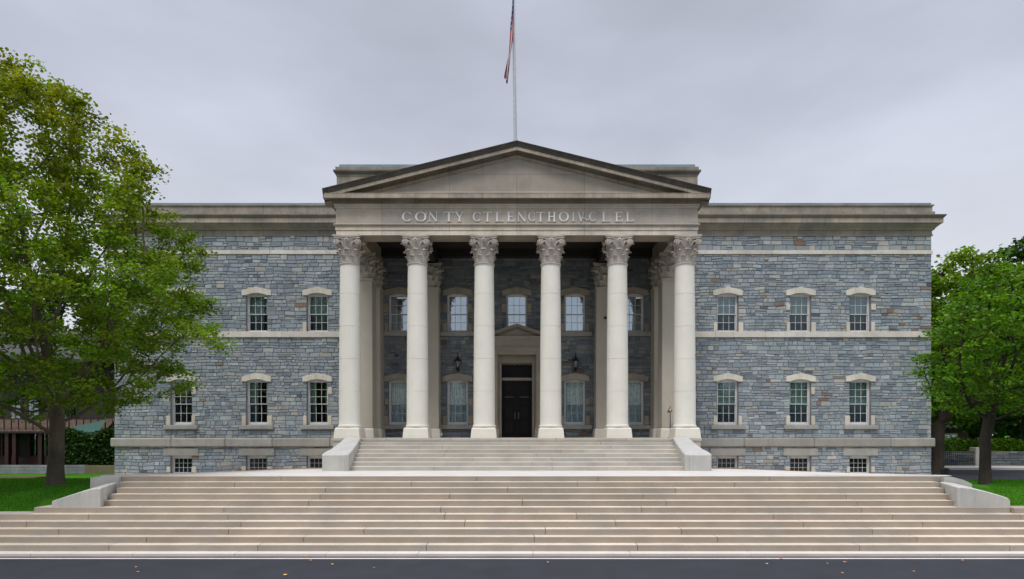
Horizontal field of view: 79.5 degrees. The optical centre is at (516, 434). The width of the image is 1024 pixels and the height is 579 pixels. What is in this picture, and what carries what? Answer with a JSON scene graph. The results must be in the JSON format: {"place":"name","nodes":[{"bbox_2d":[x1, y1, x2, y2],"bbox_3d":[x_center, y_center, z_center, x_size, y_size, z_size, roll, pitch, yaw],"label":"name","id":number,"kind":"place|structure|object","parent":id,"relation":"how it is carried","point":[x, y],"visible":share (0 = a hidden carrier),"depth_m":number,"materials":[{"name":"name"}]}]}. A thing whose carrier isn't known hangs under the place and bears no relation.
{"place":"outdoors","nodes":[
{"label":"outdoors","id":0,"kind":"place"},
{"bbox_2d":[0,511,33,513],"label":"path","id":1,"kind":"structure","parent":0,"point":[14,512],"depth_m":17.07,"materials":[{"name":"concrete"}]},
{"bbox_2d":[0,465,86,473],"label":"garden wall","id":2,"kind":"structure","parent":0,"point":[35,469],"depth_m":31.90,"materials":[{"name":"grey stone"}]},
{"bbox_2d":[0,477,89,510],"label":"lawn grass","id":3,"kind":"structure","parent":0,"point":[19,482],"depth_m":19.32,"materials":[{"name":"green plant"}]},
{"bbox_2d":[0,559,1023,578],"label":"road","id":4,"kind":"structure","parent":0,"point":[516,568],"depth_m":13.68,"materials":[{"name":"grey asphalt"}]},
{"bbox_2d":[0,558,1023,558],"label":"road marking","id":5,"kind":"object","parent":4,"relation":"on","point":[511,558],"visible":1,"depth_m":14.86,"materials":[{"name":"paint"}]},
{"bbox_2d":[0,436,1023,510],"bbox_3d":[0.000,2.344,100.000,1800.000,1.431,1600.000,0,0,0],"label":"ground","id":6,"kind":"structure","parent":0,"point":[48,501],"depth_m":19.17,"materials":[{"name":"green plant"}]},
{"bbox_2d":[0,476,45,478],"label":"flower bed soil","id":7,"kind":"structure","parent":6,"relation":"on","point":[18,477],"depth_m":25.97,"materials":[{"name":"brown soil"}]},
{"bbox_2d":[0,267,108,330],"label":"background tree","id":8,"kind":"object","parent":6,"relation":"on","point":[53,309],"visible":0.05,"depth_m":44.76,"materials":[{"name":"green plant"}]},
{"bbox_2d":[0,331,114,464],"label":"shop building","id":9,"kind":"structure","parent":6,"relation":"on","point":[23,443],"depth_m":35.00,"materials":[{"name":"brown brick"}]},
{"bbox_2d":[1,433,11,456],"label":"shop window","id":10,"kind":"structure","parent":9,"relation":"in","point":[2,434],"depth_m":35.05,"materials":[{"name":"black glass"}]},
{"bbox_2d":[10,398,22,417],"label":"upper window","id":11,"kind":"structure","parent":9,"relation":"in","point":[21,399],"depth_m":35.10,"materials":[{"name":"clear glass"}]},
{"bbox_2d":[28,398,40,417],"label":"upper window","id":12,"kind":"structure","parent":9,"relation":"in","point":[29,407],"depth_m":35.08,"materials":[{"name":"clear glass"}]},
{"bbox_2d":[28,433,47,456],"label":"shop window","id":13,"kind":"structure","parent":9,"relation":"in","point":[32,437],"depth_m":35.04,"materials":[{"name":"black glass"}]},
{"bbox_2d":[63,401,77,417],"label":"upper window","id":14,"kind":"structure","parent":9,"relation":"in","point":[69,411],"depth_m":35.08,"materials":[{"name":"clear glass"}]},
{"bbox_2d":[47,426,114,464],"bbox_3d":[-22.552,0.782,33.134,4.655,2.563,1.486,0,0,0],"label":"shrub","id":15,"kind":"object","parent":6,"relation":"on","point":[79,454],"visible":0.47,"depth_m":32.60,"materials":[{"name":"green plant"}]},
{"bbox_2d":[85,465,114,473],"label":"buff wall","id":16,"kind":"structure","parent":6,"relation":"on","point":[99,469],"depth_m":31.85,"materials":[{"name":"beige stone"}]},
{"bbox_2d":[0,47,239,485],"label":"maple tree","id":17,"kind":"object","parent":6,"relation":"on","point":[18,88],"visible":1,"depth_m":19.30,"materials":[{"name":"green plant"}]},
{"bbox_2d":[0,475,1023,550],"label":"stone staircase","id":18,"kind":"structure","parent":6,"relation":"on","point":[526,513],"depth_m":16.76,"materials":[{"name":"stone"}]},
{"bbox_2d":[1010,506,1023,512],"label":"wall","id":19,"kind":"structure","parent":18,"relation":"on","point":[1016,509],"depth_m":16.97,"materials":[{"name":"stone"}]},
{"bbox_2d":[0,551,1023,555],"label":"kerb","id":20,"kind":"structure","parent":6,"relation":"on","point":[511,553],"depth_m":15.15,"materials":[{"name":"stone"}]},
{"bbox_2d":[0,556,1023,557],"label":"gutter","id":21,"kind":"object","parent":6,"relation":"on","point":[512,557],"visible":0.25,"depth_m":15.00,"materials":[{"name":"concrete"}]},
{"bbox_2d":[102,140,946,474],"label":"courthouse","id":22,"kind":"structure","parent":6,"relation":"on","point":[366,306],"depth_m":29.94,"materials":[{"name":"stone"}]},
{"bbox_2d":[172,379,191,424],"bbox_3d":[-16.338,-1.574,30.205,1.026,2.235,0.190,0,0,0],"label":"window","id":23,"kind":"structure","parent":22,"relation":"in","point":[181,413],"depth_m":30.22,"materials":[{"name":"white paint"}]},
{"bbox_2d":[172,298,191,330],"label":"window","id":24,"kind":"structure","parent":22,"relation":"in","point":[174,298],"depth_m":30.22,"materials":[{"name":"grey glass"}]},
{"bbox_2d":[172,456,191,472],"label":"window","id":25,"kind":"structure","parent":22,"relation":"in","point":[180,464],"depth_m":30.19,"materials":[{"name":"white paint"}]},
{"bbox_2d":[248,379,266,424],"bbox_3d":[-12.663,-1.574,30.293,1.028,2.235,0.365,0,0,0],"label":"window","id":26,"kind":"structure","parent":22,"relation":"in","point":[257,413],"depth_m":30.22,"materials":[{"name":"white paint"}]},
{"bbox_2d":[248,294,266,330],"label":"window","id":27,"kind":"structure","parent":22,"relation":"in","point":[257,320],"depth_m":30.22,"materials":[{"name":"glass"}]},
{"bbox_2d":[248,456,266,469],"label":"window","id":28,"kind":"structure","parent":22,"relation":"in","point":[254,462],"depth_m":30.19,"materials":[{"name":"white paint"}]},
{"bbox_2d":[308,456,321,467],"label":"window","id":29,"kind":"structure","parent":22,"relation":"in","point":[313,461],"depth_m":30.19,"materials":[{"name":"black glass"}]},
{"bbox_2d":[308,379,327,424],"bbox_3d":[-9.706,-1.574,30.293,1.030,2.235,0.365,0,0,0],"label":"window","id":30,"kind":"structure","parent":22,"relation":"in","point":[317,413],"depth_m":30.22,"materials":[{"name":"white paint"}]},
{"bbox_2d":[308,294,327,330],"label":"window","id":31,"kind":"structure","parent":22,"relation":"in","point":[317,303],"depth_m":30.22,"materials":[{"name":"glass"}]},
{"bbox_2d":[389,379,406,424],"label":"window","id":32,"kind":"structure","parent":22,"relation":"in","point":[397,388],"depth_m":30.43,"materials":[{"name":"grey glass"}]},
{"bbox_2d":[389,294,406,330],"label":"window","id":33,"kind":"structure","parent":22,"relation":"in","point":[393,305],"depth_m":30.24,"materials":[{"name":"glass"}]},
{"bbox_2d":[454,352,460,370],"bbox_3d":[-2.859,-3.543,29.772,0.365,0.951,0.365,0,0,45],"label":"wall lantern","id":34,"kind":"object","parent":22,"relation":"attached to","point":[457,360],"depth_m":29.70,"materials":[{"name":"black metal"}]},
{"bbox_2d":[447,379,467,424],"bbox_3d":[-2.882,-1.574,30.293,1.030,2.235,0.366,0,0,0],"label":"window","id":35,"kind":"structure","parent":22,"relation":"in","point":[457,390],"depth_m":30.42,"materials":[{"name":"grey glass"}]},
{"bbox_2d":[447,294,467,330],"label":"window","id":36,"kind":"structure","parent":22,"relation":"in","point":[457,304],"depth_m":30.42,"materials":[{"name":"glass"}]},
{"bbox_2d":[502,381,516,436],"bbox_3d":[-0.370,-1.238,30.149,0.730,2.749,0.082,0,0,0],"label":"door","id":37,"kind":"structure","parent":22,"relation":"in","point":[509,388],"depth_m":30.13,"materials":[{"name":"paint"}]},
{"bbox_2d":[513,9,517,140],"bbox_3d":[-0.089,-15.864,26.200,0.330,7.366,0.280,0,0,0],"label":"flagpole","id":38,"kind":"object","parent":22,"relation":"on","point":[514,97],"visible":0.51,"depth_m":26.15,"materials":[{"name":"metal"}]},
{"bbox_2d":[504,0,513,82],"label":"flag","id":39,"kind":"object","parent":38,"relation":"hanging from","point":[506,74],"visible":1,"depth_m":26.05,"materials":[{"name":"fabric"}]},
{"bbox_2d":[506,294,526,326],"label":"window","id":40,"kind":"structure","parent":22,"relation":"in","point":[516,304],"depth_m":30.42,"materials":[{"name":"glass"}]},
{"bbox_2d":[502,365,531,377],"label":"transom window","id":41,"kind":"structure","parent":22,"relation":"in","point":[508,371],"depth_m":30.17,"materials":[{"name":"glass"}]},
{"bbox_2d":[517,381,531,436],"bbox_3d":[0.370,-1.238,30.118,0.730,2.749,0.144,0,0,0],"label":"door","id":42,"kind":"structure","parent":22,"relation":"in","point":[524,388],"depth_m":30.13,"materials":[{"name":"paint"}]},
{"bbox_2d":[564,379,584,424],"bbox_3d":[2.824,-1.574,30.293,1.030,2.235,0.366,0,0,0],"label":"window","id":43,"kind":"structure","parent":22,"relation":"in","point":[574,389],"depth_m":30.42,"materials":[{"name":"grey glass"}]},
{"bbox_2d":[564,294,584,330],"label":"window","id":44,"kind":"structure","parent":22,"relation":"in","point":[574,304],"depth_m":30.42,"materials":[{"name":"glass"}]},
{"bbox_2d":[572,353,578,370],"bbox_3d":[2.845,-3.543,29.772,0.365,0.951,0.365,0,0,45],"label":"wall lantern","id":45,"kind":"object","parent":22,"relation":"attached to","point":[575,360],"depth_m":29.70,"materials":[{"name":"black metal"}]},
{"bbox_2d":[627,294,642,330],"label":"window","id":46,"kind":"structure","parent":22,"relation":"in","point":[631,298],"depth_m":30.22,"materials":[{"name":"glass"}]},
{"bbox_2d":[628,379,642,424],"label":"window","id":47,"kind":"structure","parent":22,"relation":"in","point":[635,387],"depth_m":30.42,"materials":[{"name":"grey glass"}]},
{"bbox_2d":[667,406,671,437],"bbox_3d":[6.766,-0.554,27.193,0.212,1.400,0.233,0,0,45],"label":"lamp standard","id":48,"kind":"object","parent":22,"relation":"on","point":[670,410],"visible":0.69,"depth_m":27.18,"materials":[{"name":"black metal"}]},
{"bbox_2d":[717,379,736,424],"bbox_3d":[10.265,-1.574,30.293,1.030,2.235,0.366,0,0,0],"label":"window","id":49,"kind":"structure","parent":22,"relation":"in","point":[726,388],"depth_m":30.22,"materials":[{"name":"white paint"}]},
{"bbox_2d":[717,294,736,330],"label":"window","id":50,"kind":"structure","parent":22,"relation":"in","point":[726,303],"depth_m":30.22,"materials":[{"name":"grey glass"}]},
{"bbox_2d":[717,456,736,468],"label":"window","id":51,"kind":"structure","parent":22,"relation":"in","point":[722,461],"depth_m":30.19,"materials":[{"name":"white paint"}]},
{"bbox_2d":[790,379,809,424],"bbox_3d":[13.809,-1.574,30.293,1.030,2.235,0.366,0,0,0],"label":"window","id":52,"kind":"structure","parent":22,"relation":"in","point":[799,389],"depth_m":30.22,"materials":[{"name":"white paint"}]},
{"bbox_2d":[790,294,809,330],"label":"window","id":53,"kind":"structure","parent":22,"relation":"in","point":[799,303],"depth_m":30.22,"materials":[{"name":"grey glass"}]},
{"bbox_2d":[790,456,809,471],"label":"window","id":54,"kind":"structure","parent":22,"relation":"in","point":[799,463],"depth_m":30.19,"materials":[{"name":"white paint"}]},
{"bbox_2d":[850,379,868,424],"bbox_3d":[16.721,-1.574,30.293,1.030,2.235,0.366,0,0,0],"label":"window","id":55,"kind":"structure","parent":22,"relation":"in","point":[859,389],"depth_m":30.22,"materials":[{"name":"white paint"}]},
{"bbox_2d":[850,294,868,330],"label":"window","id":56,"kind":"structure","parent":22,"relation":"in","point":[859,303],"depth_m":30.22,"materials":[{"name":"grey glass"}]},
{"bbox_2d":[850,456,868,472],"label":"window","id":57,"kind":"structure","parent":22,"relation":"in","point":[858,464],"depth_m":30.19,"materials":[{"name":"white paint"}]},
{"bbox_2d":[931,415,967,450],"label":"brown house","id":58,"kind":"structure","parent":6,"relation":"on","point":[953,432],"depth_m":60.00,"materials":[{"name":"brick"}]},
{"bbox_2d":[945,433,957,446],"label":"window","id":59,"kind":"structure","parent":58,"relation":"in","point":[948,435],"depth_m":59.93,"materials":[{"name":"grey glass"}]},
{"bbox_2d":[944,451,974,465],"bbox_3d":[26.125,1.460,37.913,4.150,0.920,0.055,0,0,0],"label":"iron fence","id":60,"kind":"object","parent":6,"relation":"on","point":[955,463],"visible":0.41,"depth_m":37.90,"materials":[{"name":"black metal"}]},
{"bbox_2d":[901,260,1023,484],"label":"shade tree","id":61,"kind":"object","parent":6,"relation":"on","point":[1012,312],"visible":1,"depth_m":20.74,"materials":[{"name":"green plant"}]},
{"bbox_2d":[931,267,998,428],"bbox_3d":[28.258,-4.716,42.107,10.323,13.750,9.908,0,0,0],"label":"street tree","id":62,"kind":"object","parent":6,"relation":"on","point":[957,420],"visible":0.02,"depth_m":39.50,"materials":[{"name":"green plant"}]},
{"bbox_2d":[931,398,1019,436],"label":"background tree","id":63,"kind":"object","parent":6,"relation":"on","point":[979,429],"depth_m":67.04,"materials":[{"name":"green plant"}]},
{"bbox_2d":[931,245,1023,474],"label":"corner tree","id":64,"kind":"object","parent":6,"relation":"on","point":[938,428],"visible":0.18,"depth_m":30.78,"materials":[{"name":"green plant"}]},
{"bbox_2d":[936,288,1021,448],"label":"background tree","id":65,"kind":"object","parent":6,"relation":"on","point":[1010,425],"visible":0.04,"depth_m":51.24,"materials":[{"name":"green plant"}]},
{"bbox_2d":[944,447,1023,465],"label":"retaining wall","id":66,"kind":"structure","parent":6,"relation":"on","point":[1007,458],"depth_m":38.18,"materials":[{"name":"stone"}]},
{"bbox_2d":[945,436,1023,450],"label":"hedge","id":67,"kind":"object","parent":66,"relation":"on","point":[1009,444],"visible":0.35,"depth_m":38.62,"materials":[{"name":"green plant"}]},
{"bbox_2d":[957,236,1023,439],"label":"tall tree","id":68,"kind":"object","parent":6,"relation":"on","point":[1013,250],"visible":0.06,"depth_m":41.20,"materials":[{"name":"green plant"}]},
{"bbox_2d":[968,430,1020,450],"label":"woodland","id":69,"kind":"object","parent":6,"relation":"on","point":[970,435],"visible":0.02,"depth_m":73.95,"materials":[{"name":"green plant"}]},
{"bbox_2d":[0,0,1023,434],"label":"sky","id":70,"kind":"structure","parent":0,"point":[244,101],"materials":[{"name":"grey"}]},
{"bbox_2d":[101,468,952,476],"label":"plaza","id":71,"kind":"structure","parent":0,"point":[712,472],"depth_m":20.27,"materials":[{"name":"concrete"}]},
{"bbox_2d":[222,467,810,471],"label":"leaf litter","id":72,"kind":"object","parent":71,"relation":"on","point":[321,467],"visible":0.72,"depth_m":29.69,"materials":[{"name":"brown plant"}]},
{"bbox_2d":[940,468,949,474],"bbox_3d":[20.575,1.835,29.600,0.400,0.470,0.400,0,0,0],"label":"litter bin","id":73,"kind":"object","parent":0,"point":[944,471],"visible":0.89,"depth_m":29.46,"materials":[{"name":"black metal"}]},
{"bbox_2d":[944,466,1023,469],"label":"pavement","id":74,"kind":"structure","parent":0,"point":[992,467],"depth_m":35.73,"materials":[{"name":"concrete"}]},
{"bbox_2d":[949,470,1023,480],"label":"side street","id":75,"kind":"structure","parent":0,"point":[996,474],"depth_m":31.26,"materials":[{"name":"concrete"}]},
{"bbox_2d":[965,479,1023,505],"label":"lawn grass","id":76,"kind":"structure","parent":0,"point":[1002,482],"depth_m":19.95,"materials":[{"name":"green plant"}]}
]}

